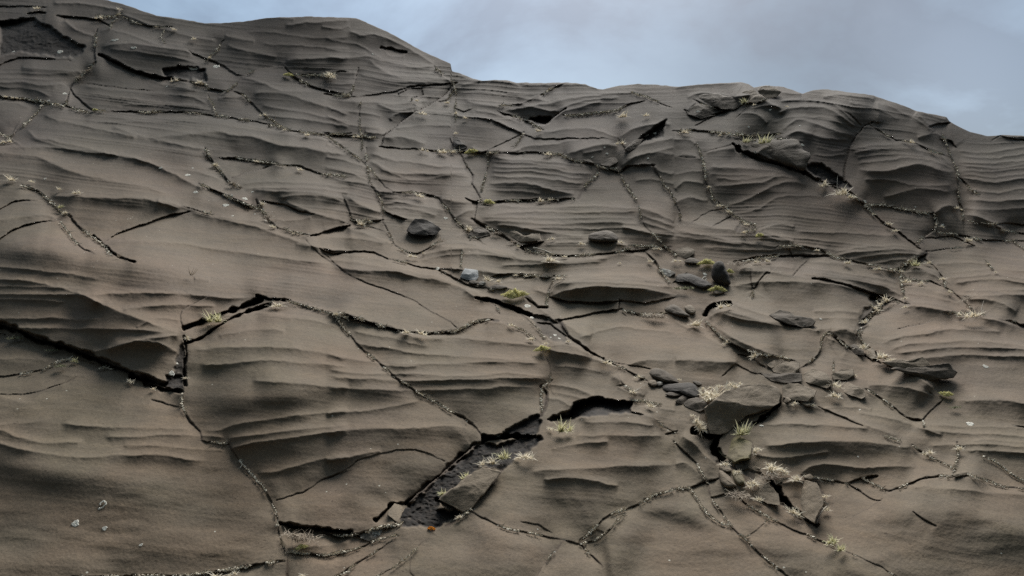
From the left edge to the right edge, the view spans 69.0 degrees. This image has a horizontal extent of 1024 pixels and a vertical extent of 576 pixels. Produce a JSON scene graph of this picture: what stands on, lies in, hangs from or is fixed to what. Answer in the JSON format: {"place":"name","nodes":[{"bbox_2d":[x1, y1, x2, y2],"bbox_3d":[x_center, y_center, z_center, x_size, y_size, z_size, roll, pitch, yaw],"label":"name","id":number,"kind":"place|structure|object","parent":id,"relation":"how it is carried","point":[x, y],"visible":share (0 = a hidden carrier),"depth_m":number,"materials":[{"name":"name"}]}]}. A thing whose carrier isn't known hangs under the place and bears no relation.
{"place":"outdoors","nodes":[
{"label":"outdoors","id":0,"kind":"place"},
{"bbox_2d":[0,0,1023,575],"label":"rock slope","id":1,"kind":"structure","parent":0,"point":[326,426],"depth_m":7.07,"materials":[{"name":"stone"}]},
{"bbox_2d":[6,175,19,181],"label":"grass tuft","id":2,"kind":"object","parent":1,"relation":"on","point":[11,179],"visible":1,"depth_m":10.14,"materials":[{"name":"plant"}]},
{"bbox_2d":[6,336,23,339],"bbox_3d":[-4.319,0.430,6.471,0.156,0.026,0.099,-1,12,15],"label":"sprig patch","id":3,"kind":"object","parent":1,"relation":"on","point":[15,337],"visible":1,"depth_m":6.46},
{"bbox_2d":[71,520,78,526],"bbox_3d":[-2.598,1.402,4.429,0.044,0.006,0.046,-16,48,-17],"label":"lichen patch","id":4,"kind":"object","parent":1,"relation":"on","point":[75,523],"visible":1,"depth_m":4.43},
{"bbox_2d":[98,500,106,509],"bbox_3d":[-2.500,1.322,4.540,0.042,0.006,0.064,30,55,22],"label":"lichen patch","id":5,"kind":"object","parent":1,"relation":"on","point":[105,502],"visible":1,"depth_m":4.54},
{"bbox_2d":[204,310,225,322],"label":"grass tuft","id":6,"kind":"object","parent":1,"relation":"on","point":[217,318],"visible":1,"depth_m":6.56,"materials":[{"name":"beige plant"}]},
{"bbox_2d":[269,301,286,307],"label":"grass tuft","id":7,"kind":"object","parent":1,"relation":"on","point":[278,306],"visible":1,"depth_m":6.92,"materials":[{"name":"plant"}]},
{"bbox_2d":[277,527,308,543],"bbox_3d":[-1.298,1.467,4.426,0.202,0.090,0.134,7,5,21],"label":"dry grass tuft","id":8,"kind":"object","parent":1,"relation":"on","point":[291,535],"visible":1,"depth_m":4.42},
{"bbox_2d":[295,544,307,549],"bbox_3d":[-1.240,1.513,4.378,0.091,0.022,0.050,-6,13,-26],"label":"moss cushion","id":9,"kind":"object","parent":1,"relation":"on","point":[300,546],"visible":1,"depth_m":4.37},
{"bbox_2d":[291,529,320,547],"bbox_3d":[-1.220,1.486,4.419,0.221,0.103,0.160,1,5,5],"label":"dead root clump","id":10,"kind":"object","parent":1,"relation":"on","point":[307,537],"visible":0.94,"depth_m":4.42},
{"bbox_2d":[323,71,335,78],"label":"grass tuft","id":11,"kind":"object","parent":1,"relation":"on","point":[329,76],"visible":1,"depth_m":15.31,"materials":[{"name":"plant"}]},
{"bbox_2d":[359,527,383,540],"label":"stone","id":12,"kind":"object","parent":1,"relation":"on","point":[374,533],"visible":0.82,"depth_m":4.54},
{"bbox_2d":[388,503,407,522],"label":"stone","id":13,"kind":"object","parent":1,"relation":"on","point":[395,511],"visible":0.98,"depth_m":4.71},
{"bbox_2d":[407,218,440,235],"bbox_3d":[-1.127,-0.779,9.581,0.432,0.247,0.469,0,0,0],"label":"boulder","id":14,"kind":"object","parent":1,"relation":"on","point":[421,227],"visible":1,"depth_m":9.50,"materials":[{"name":"stone"}]},
{"bbox_2d":[416,328,431,337],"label":"grass tuft","id":15,"kind":"object","parent":1,"relation":"on","point":[423,334],"visible":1,"depth_m":6.60,"materials":[{"name":"plant"}]},
{"bbox_2d":[453,139,466,148],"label":"stone","id":16,"kind":"object","parent":1,"relation":"on","point":[457,143],"visible":1,"depth_m":13.04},
{"bbox_2d":[439,467,499,512],"bbox_3d":[-0.258,1.296,4.810,0.221,0.214,0.462,0,0,41],"label":"flat stone","id":17,"kind":"object","parent":1,"relation":"on","point":[466,493],"visible":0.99,"depth_m":4.74,"materials":[{"name":"stone"}]},
{"bbox_2d":[460,268,478,279],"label":"stone","id":18,"kind":"object","parent":1,"relation":"on","point":[469,274],"visible":1,"depth_m":8.30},
{"bbox_2d":[464,148,478,153],"bbox_3d":[-0.713,-2.365,12.791,0.269,0.077,0.149,-13,19,-11],"label":"moss cushion","id":19,"kind":"object","parent":1,"relation":"on","point":[470,151],"visible":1,"depth_m":12.76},
{"bbox_2d":[469,227,490,237],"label":"stone","id":20,"kind":"object","parent":1,"relation":"on","point":[479,232],"visible":1,"depth_m":9.76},
{"bbox_2d":[474,454,499,465],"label":"grass tuft","id":21,"kind":"object","parent":1,"relation":"on","point":[490,462],"visible":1,"depth_m":5.13,"materials":[{"name":"plant"}]},
{"bbox_2d":[484,199,495,203],"bbox_3d":[-0.323,-1.257,10.757,0.190,0.064,0.127,9,14,1],"label":"moss cushion","id":22,"kind":"object","parent":1,"relation":"on","point":[488,200],"visible":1,"depth_m":10.74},
{"bbox_2d":[488,285,506,289],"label":"flat stone","id":23,"kind":"object","parent":1,"relation":"on","point":[497,287],"visible":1,"depth_m":8.13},
{"bbox_2d":[494,446,509,460],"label":"grass tuft","id":24,"kind":"object","parent":1,"relation":"on","point":[505,456],"visible":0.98,"depth_m":5.17,"materials":[{"name":"green plant"}]},
{"bbox_2d":[0,12,1023,575],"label":"crack litter","id":25,"kind":"object","parent":1,"relation":"on","point":[478,320],"visible":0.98,"depth_m":8.90,"materials":[{"name":"stone"}]},
{"bbox_2d":[501,288,528,298],"bbox_3d":[0.040,0.045,7.882,0.317,0.094,0.191,-6,15,-8],"label":"moss cushion","id":26,"kind":"object","parent":1,"relation":"on","point":[514,293],"visible":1,"depth_m":7.87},
{"bbox_2d":[508,230,541,242],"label":"flat stone","id":27,"kind":"object","parent":1,"relation":"on","point":[519,237],"visible":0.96,"depth_m":9.50,"materials":[{"name":"stone"}]},
{"bbox_2d":[515,452,537,460],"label":"grass tuft","id":28,"kind":"object","parent":1,"relation":"on","point":[525,456],"visible":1,"depth_m":5.08,"materials":[{"name":"plant"}]},
{"bbox_2d":[534,345,550,350],"bbox_3d":[0.254,0.524,6.588,0.168,0.046,0.101,-8,10,-21],"label":"moss cushion","id":29,"kind":"object","parent":1,"relation":"on","point":[541,347],"visible":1,"depth_m":6.57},
{"bbox_2d":[542,272,552,277],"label":"stone","id":30,"kind":"object","parent":1,"relation":"on","point":[548,274],"visible":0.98,"depth_m":8.56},
{"bbox_2d":[541,256,557,261],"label":"grass tuft","id":31,"kind":"object","parent":1,"relation":"on","point":[552,260],"visible":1,"depth_m":8.70,"materials":[{"name":"plant"}]},
{"bbox_2d":[552,415,574,433],"bbox_3d":[0.385,0.998,5.409,0.217,0.129,0.170,1,7,-23],"label":"grass tuft","id":32,"kind":"object","parent":1,"relation":"on","point":[561,428],"visible":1,"depth_m":5.42,"materials":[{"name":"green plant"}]},
{"bbox_2d":[588,230,618,241],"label":"boulder","id":33,"kind":"object","parent":1,"relation":"on","point":[605,236],"visible":1,"depth_m":9.37,"materials":[{"name":"stone"}]},
{"bbox_2d":[601,358,615,365],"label":"grass tuft","id":34,"kind":"object","parent":1,"relation":"on","point":[606,362],"visible":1,"depth_m":6.44,"materials":[{"name":"plant"}]},
{"bbox_2d":[601,157,617,167],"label":"block","id":35,"kind":"object","parent":1,"relation":"on","point":[610,162],"depth_m":11.62,"materials":[{"name":"stone"}]},
{"bbox_2d":[617,109,629,117],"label":"grass tuft","id":36,"kind":"object","parent":1,"relation":"on","point":[623,114],"visible":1,"depth_m":12.87,"materials":[{"name":"plant"}]},
{"bbox_2d":[624,139,642,150],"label":"flat stone","id":37,"kind":"object","parent":1,"relation":"on","point":[633,144],"visible":1,"depth_m":11.92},
{"bbox_2d":[648,380,656,386],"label":"cobble","id":38,"kind":"object","parent":1,"relation":"on","point":[653,383],"visible":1,"depth_m":6.14,"materials":[{"name":"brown stone"}]},
{"bbox_2d":[643,312,666,318],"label":"dead root clump","id":39,"kind":"object","parent":1,"relation":"on","point":[654,314],"visible":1,"depth_m":7.61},
{"bbox_2d":[649,368,678,382],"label":"cobble","id":40,"kind":"object","parent":1,"relation":"on","point":[662,375],"visible":0.94,"depth_m":6.25,"materials":[{"name":"stone"}]},
{"bbox_2d":[661,269,675,276],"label":"stone","id":41,"kind":"object","parent":1,"relation":"on","point":[668,273],"visible":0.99,"depth_m":8.63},
{"bbox_2d":[665,392,681,396],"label":"cobble","id":42,"kind":"object","parent":1,"relation":"on","point":[672,394],"visible":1,"depth_m":5.96,"materials":[{"name":"stone"}]},
{"bbox_2d":[664,304,689,316],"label":"stone","id":43,"kind":"object","parent":1,"relation":"on","point":[674,309],"visible":1,"depth_m":7.71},
{"bbox_2d":[662,382,699,397],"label":"cobble","id":44,"kind":"object","parent":1,"relation":"on","point":[688,389],"visible":0.96,"depth_m":6.00,"materials":[{"name":"stone"}]},
{"bbox_2d":[675,396,688,403],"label":"stone","id":45,"kind":"object","parent":1,"relation":"on","point":[681,400],"visible":1,"depth_m":5.87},
{"bbox_2d":[672,286,693,289],"bbox_3d":[1.886,-0.004,8.202,0.248,0.044,0.119,-2,13,2],"label":"sprig patch","id":46,"kind":"object","parent":1,"relation":"on","point":[684,288],"visible":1,"depth_m":8.20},
{"bbox_2d":[674,247,694,257],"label":"flat stone","id":47,"kind":"object","parent":1,"relation":"on","point":[685,252],"visible":1,"depth_m":9.08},
{"bbox_2d":[684,305,695,314],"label":"stone","id":48,"kind":"object","parent":1,"relation":"on","point":[690,309],"visible":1,"depth_m":7.73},
{"bbox_2d":[684,258,699,263],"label":"stone","id":49,"kind":"object","parent":1,"relation":"on","point":[692,261],"visible":0.99,"depth_m":8.81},
{"bbox_2d":[675,273,711,288],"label":"boulder","id":50,"kind":"object","parent":1,"relation":"on","point":[696,281],"visible":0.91,"depth_m":8.37,"materials":[{"name":"stone"}]},
{"bbox_2d":[684,397,706,411],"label":"stone","id":51,"kind":"object","parent":1,"relation":"on","point":[697,404],"visible":1,"depth_m":5.75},
{"bbox_2d":[690,317,703,327],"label":"grass tuft","id":52,"kind":"object","parent":1,"relation":"on","point":[694,323],"visible":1,"depth_m":7.36,"materials":[{"name":"plant"}]},
{"bbox_2d":[691,416,706,435],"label":"grass tuft","id":53,"kind":"object","parent":1,"relation":"on","point":[700,428],"visible":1,"depth_m":5.46,"materials":[{"name":"plant"}]},
{"bbox_2d":[686,103,716,118],"bbox_3d":[3.275,-3.058,12.848,0.604,0.395,0.468,0,0,-43],"label":"block","id":54,"kind":"object","parent":1,"relation":"on","point":[705,111],"depth_m":12.76,"materials":[{"name":"stone"}]},
{"bbox_2d":[698,258,714,264],"bbox_3d":[2.259,-0.315,8.712,0.225,0.065,0.150,-3,15,-2],"label":"moss cushion","id":55,"kind":"object","parent":1,"relation":"on","point":[706,261],"visible":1,"depth_m":8.69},
{"bbox_2d":[698,388,714,396],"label":"grass tuft","id":56,"kind":"object","parent":1,"relation":"on","point":[702,394],"visible":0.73,"depth_m":5.91,"materials":[{"name":"plant"}]},
{"bbox_2d":[700,382,734,400],"bbox_3d":[1.600,0.808,5.797,0.286,0.161,0.313,0,0,-44],"label":"grass tuft","id":57,"kind":"object","parent":1,"relation":"on","point":[711,396],"visible":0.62,"depth_m":5.83,"materials":[{"name":"plant"}]},
{"bbox_2d":[708,285,726,291],"bbox_3d":[2.235,-0.004,8.100,0.224,0.069,0.124,2,13,23],"label":"moss cushion","id":58,"kind":"object","parent":1,"relation":"on","point":[716,287],"visible":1,"depth_m":8.08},
{"bbox_2d":[713,290,723,293],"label":"stone","id":59,"kind":"object","parent":1,"relation":"on","point":[717,292],"visible":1,"depth_m":8.04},
{"bbox_2d":[699,93,739,109],"bbox_3d":[3.651,-3.241,12.980,0.432,0.486,1.123,0,0,-33],"label":"block","id":60,"kind":"object","parent":1,"relation":"on","point":[720,101],"depth_m":12.88,"materials":[{"name":"stone"}]},
{"bbox_2d":[711,261,730,285],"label":"boulder","id":61,"kind":"object","parent":1,"relation":"on","point":[719,274],"visible":1,"depth_m":8.25,"materials":[{"name":"stone"}]},
{"bbox_2d":[714,300,733,309],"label":"grass tuft","id":62,"kind":"object","parent":1,"relation":"on","point":[721,305],"visible":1,"depth_m":7.47,"materials":[{"name":"plant"}]},
{"bbox_2d":[719,465,731,472],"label":"cobble","id":63,"kind":"object","parent":1,"relation":"on","point":[724,468],"visible":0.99,"depth_m":5.06,"materials":[{"name":"brown stone"}]},
{"bbox_2d":[719,470,735,487],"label":"cobble","id":64,"kind":"object","parent":1,"relation":"on","point":[725,479],"visible":0.99,"depth_m":4.94,"materials":[{"name":"brown stone"}]},
{"bbox_2d":[718,435,751,463],"bbox_3d":[1.606,1.158,5.311,0.226,0.160,0.462,0,0,0],"label":"block","id":65,"kind":"object","parent":1,"relation":"on","point":[740,449],"depth_m":5.23,"materials":[{"name":"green stone"}]},
{"bbox_2d":[729,381,741,387],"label":"grass tuft","id":66,"kind":"object","parent":1,"relation":"on","point":[734,385],"visible":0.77,"depth_m":6.06,"materials":[{"name":"plant"}]},
{"bbox_2d":[732,470,744,484],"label":"cobble","id":67,"kind":"object","parent":1,"relation":"on","point":[739,479],"visible":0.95,"depth_m":4.96,"materials":[{"name":"brown stone"}]},
{"bbox_2d":[722,487,756,500],"bbox_3d":[1.460,1.342,4.791,0.226,0.066,0.144,2,17,16],"label":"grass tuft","id":68,"kind":"object","parent":1,"relation":"on","point":[739,496],"visible":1,"depth_m":4.78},
{"bbox_2d":[727,259,751,265],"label":"dead root clump","id":69,"kind":"object","parent":1,"relation":"on","point":[737,263],"visible":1,"depth_m":8.60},
{"bbox_2d":[735,461,747,470],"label":"stone","id":70,"kind":"object","parent":1,"relation":"on","point":[741,466],"visible":0.97,"depth_m":5.11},
{"bbox_2d":[704,384,781,434],"bbox_3d":[1.784,0.925,5.793,0.968,0.318,0.359,0,0,-29],"label":"block","id":71,"kind":"object","parent":1,"relation":"on","point":[725,410],"depth_m":5.63,"materials":[{"name":"grey stone"}]},
{"bbox_2d":[731,420,756,435],"bbox_3d":[1.679,1.017,5.404,0.195,0.116,0.131,-3,13,-1],"label":"grass tuft","id":72,"kind":"object","parent":1,"relation":"on","point":[742,432],"visible":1,"depth_m":5.41,"materials":[{"name":"green plant"}]},
{"bbox_2d":[745,476,759,488],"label":"grass tuft","id":73,"kind":"object","parent":1,"relation":"on","point":[753,483],"visible":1,"depth_m":4.89,"materials":[{"name":"plant"}]},
{"bbox_2d":[742,90,765,102],"bbox_3d":[4.040,-3.217,12.568,0.307,0.336,0.676,0,0,-17],"label":"block","id":74,"kind":"object","parent":1,"relation":"on","point":[756,97],"depth_m":12.42,"materials":[{"name":"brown stone"}]},
{"bbox_2d":[752,447,761,453],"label":"grass tuft","id":75,"kind":"object","parent":1,"relation":"on","point":[755,449],"visible":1,"depth_m":5.19,"materials":[{"name":"plant"}]},
{"bbox_2d":[757,132,776,143],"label":"grass tuft","id":76,"kind":"object","parent":1,"relation":"on","point":[764,139],"visible":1,"depth_m":11.15,"materials":[{"name":"green plant"}]},
{"bbox_2d":[755,473,779,504],"bbox_3d":[1.649,1.319,4.913,0.146,0.128,0.441,0,0,0],"label":"flat stone","id":77,"kind":"object","parent":1,"relation":"on","point":[767,492],"visible":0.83,"depth_m":4.84,"materials":[{"name":"stone"}]},
{"bbox_2d":[757,85,780,97],"bbox_3d":[4.349,-3.315,12.615,0.332,0.311,0.458,0,0,-18],"label":"block","id":78,"kind":"object","parent":1,"relation":"on","point":[769,91],"depth_m":12.53,"materials":[{"name":"grey stone"}]},
{"bbox_2d":[757,470,781,482],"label":"dead root clump","id":79,"kind":"object","parent":1,"relation":"on","point":[767,477],"visible":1,"depth_m":4.93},
{"bbox_2d":[762,461,781,475],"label":"grass tuft","id":80,"kind":"object","parent":1,"relation":"on","point":[771,468],"visible":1,"depth_m":5.01,"materials":[{"name":"plant"}]},
{"bbox_2d":[767,360,781,368],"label":"block","id":81,"kind":"object","parent":1,"relation":"on","point":[773,364],"depth_m":6.45,"materials":[{"name":"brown stone"}]},
{"bbox_2d":[747,139,810,170],"bbox_3d":[3.954,-2.002,11.206,0.502,0.702,1.453,0,0,-25],"label":"flat stone","id":82,"kind":"object","parent":1,"relation":"on","point":[792,153],"visible":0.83,"depth_m":10.83,"materials":[{"name":"stone"}]},
{"bbox_2d":[773,477,787,484],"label":"stone","id":83,"kind":"object","parent":1,"relation":"on","point":[780,480],"visible":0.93,"depth_m":4.96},
{"bbox_2d":[761,373,801,383],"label":"flat stone","id":84,"kind":"object","parent":1,"relation":"on","point":[784,378],"visible":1,"depth_m":6.19,"materials":[{"name":"stone"}]},
{"bbox_2d":[779,397,790,403],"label":"block","id":85,"kind":"object","parent":1,"relation":"on","point":[786,400],"depth_m":5.82,"materials":[{"name":"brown stone"}]},
{"bbox_2d":[772,361,799,373],"bbox_3d":[2.348,0.678,6.356,0.255,0.095,0.236,0,0,0],"label":"block","id":86,"kind":"object","parent":1,"relation":"on","point":[789,367],"depth_m":6.33,"materials":[{"name":"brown stone"}]},
{"bbox_2d":[769,310,815,326],"bbox_3d":[2.740,0.294,7.295,0.426,0.162,0.304,0,0,29],"label":"flat stone","id":87,"kind":"object","parent":1,"relation":"on","point":[787,317],"visible":1,"depth_m":7.23,"materials":[{"name":"stone"}]},
{"bbox_2d":[789,475,802,481],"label":"grass tuft","id":88,"kind":"object","parent":1,"relation":"on","point":[797,479],"visible":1,"depth_m":4.89,"materials":[{"name":"plant"}]},
{"bbox_2d":[784,506,808,520],"bbox_3d":[1.756,1.389,4.633,0.144,0.051,0.122,11,18,-16],"label":"grass tuft","id":89,"kind":"object","parent":1,"relation":"on","point":[793,511],"visible":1,"depth_m":4.64,"materials":[{"name":"plant"}]},
{"bbox_2d":[782,383,816,401],"bbox_3d":[2.279,0.829,5.923,0.275,0.123,0.269,0,0,36],"label":"flat stone","id":90,"kind":"object","parent":1,"relation":"on","point":[796,392],"visible":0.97,"depth_m":5.89,"materials":[{"name":"stone"}]},
{"bbox_2d":[799,401,810,406],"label":"stone","id":91,"kind":"object","parent":1,"relation":"on","point":[806,403],"visible":0.86,"depth_m":5.76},
{"bbox_2d":[804,474,812,479],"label":"stone","id":92,"kind":"object","parent":1,"relation":"on","point":[808,477],"visible":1,"depth_m":4.96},
{"bbox_2d":[794,480,823,523],"bbox_3d":[1.903,1.353,4.848,0.157,0.191,0.741,0,0,6],"label":"flat stone","id":93,"kind":"object","parent":1,"relation":"on","point":[811,500],"visible":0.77,"depth_m":4.69,"materials":[{"name":"stone"}]},
{"bbox_2d":[803,368,832,387],"bbox_3d":[2.528,0.748,6.201,0.237,0.135,0.370,0,0,0],"label":"block","id":94,"kind":"object","parent":1,"relation":"on","point":[816,377],"depth_m":6.13,"materials":[{"name":"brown stone"}]},
{"bbox_2d":[819,179,829,187],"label":"grass tuft","id":95,"kind":"object","parent":1,"relation":"on","point":[822,184],"visible":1,"depth_m":10.28,"materials":[{"name":"plant"}]},
{"bbox_2d":[822,532,839,545],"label":"grass tuft","id":96,"kind":"object","parent":1,"relation":"on","point":[832,540],"visible":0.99,"depth_m":4.29,"materials":[{"name":"green plant"}]},
{"bbox_2d":[826,380,841,387],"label":"grass tuft","id":97,"kind":"object","parent":1,"relation":"on","point":[835,384],"visible":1,"depth_m":6.04,"materials":[{"name":"plant"}]},
{"bbox_2d":[829,391,841,399],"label":"grass tuft","id":98,"kind":"object","parent":1,"relation":"on","point":[833,394],"visible":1,"depth_m":5.89,"materials":[{"name":"plant"}]},
{"bbox_2d":[824,184,853,197],"bbox_3d":[4.404,-1.317,10.019,0.408,0.178,0.296,1,19,0],"label":"grass tuft","id":99,"kind":"object","parent":1,"relation":"on","point":[844,191],"visible":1,"depth_m":10.00,"materials":[{"name":"plant"}]},
{"bbox_2d":[834,541,844,551],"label":"grass tuft","id":100,"kind":"object","parent":1,"relation":"on","point":[839,548],"visible":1,"depth_m":4.21,"materials":[{"name":"green plant"}]},
{"bbox_2d":[831,369,853,379],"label":"block","id":101,"kind":"object","parent":1,"relation":"on","point":[843,374],"depth_m":6.23,"materials":[{"name":"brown stone"}]},
{"bbox_2d":[843,382,865,398],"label":"flat stone","id":102,"kind":"object","parent":1,"relation":"on","point":[853,390],"visible":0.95,"depth_m":5.97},
{"bbox_2d":[849,344,863,354],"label":"stone","id":103,"kind":"object","parent":1,"relation":"on","point":[857,350],"visible":0.92,"depth_m":6.75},
{"bbox_2d":[853,341,868,348],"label":"grass tuft","id":104,"kind":"object","parent":1,"relation":"on","point":[863,347],"visible":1,"depth_m":6.79,"materials":[{"name":"plant"}]},
{"bbox_2d":[865,348,875,359],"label":"stone","id":105,"kind":"object","parent":1,"relation":"on","point":[870,352],"visible":0.97,"depth_m":6.73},
{"bbox_2d":[871,350,889,359],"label":"grass tuft","id":106,"kind":"object","parent":1,"relation":"on","point":[880,356],"visible":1,"depth_m":6.55,"materials":[{"name":"plant"}]},
{"bbox_2d":[877,295,894,304],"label":"grass tuft","id":107,"kind":"object","parent":1,"relation":"on","point":[885,300],"visible":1,"depth_m":7.99,"materials":[{"name":"plant"}]},
{"bbox_2d":[882,357,930,367],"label":"flat stone","id":108,"kind":"object","parent":1,"relation":"on","point":[917,362],"visible":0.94,"depth_m":6.36,"materials":[{"name":"stone"}]},
{"bbox_2d":[910,259,921,266],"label":"grass tuft","id":109,"kind":"object","parent":1,"relation":"on","point":[914,262],"visible":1,"depth_m":8.81,"materials":[{"name":"green plant"}]},
{"bbox_2d":[891,363,956,379],"bbox_3d":[3.432,0.697,6.210,0.619,0.134,0.173,0,0,-7],"label":"flat stone","id":110,"kind":"object","parent":1,"relation":"on","point":[944,371],"visible":0.99,"depth_m":6.16,"materials":[{"name":"stone"}]},
{"bbox_2d":[938,391,952,396],"bbox_3d":[3.509,0.845,5.994,0.125,0.035,0.083,2,15,0],"label":"moss cushion","id":111,"kind":"object","parent":1,"relation":"on","point":[946,393],"visible":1,"depth_m":5.99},
{"bbox_2d":[953,471,968,476],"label":"stone","id":112,"kind":"object","parent":1,"relation":"on","point":[960,474],"visible":1,"depth_m":4.82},
{"bbox_2d":[958,292,974,302],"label":"dead root clump","id":113,"kind":"object","parent":1,"relation":"on","point":[967,297],"visible":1,"depth_m":7.70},
{"bbox_2d":[959,310,983,319],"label":"grass tuft","id":114,"kind":"object","parent":1,"relation":"on","point":[971,313],"visible":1,"depth_m":7.26,"materials":[{"name":"plant"}]},
{"bbox_2d":[109,0,1023,135],"label":"sky","id":115,"kind":"structure","parent":0,"point":[960,61],"materials":[{"name":"grey"}]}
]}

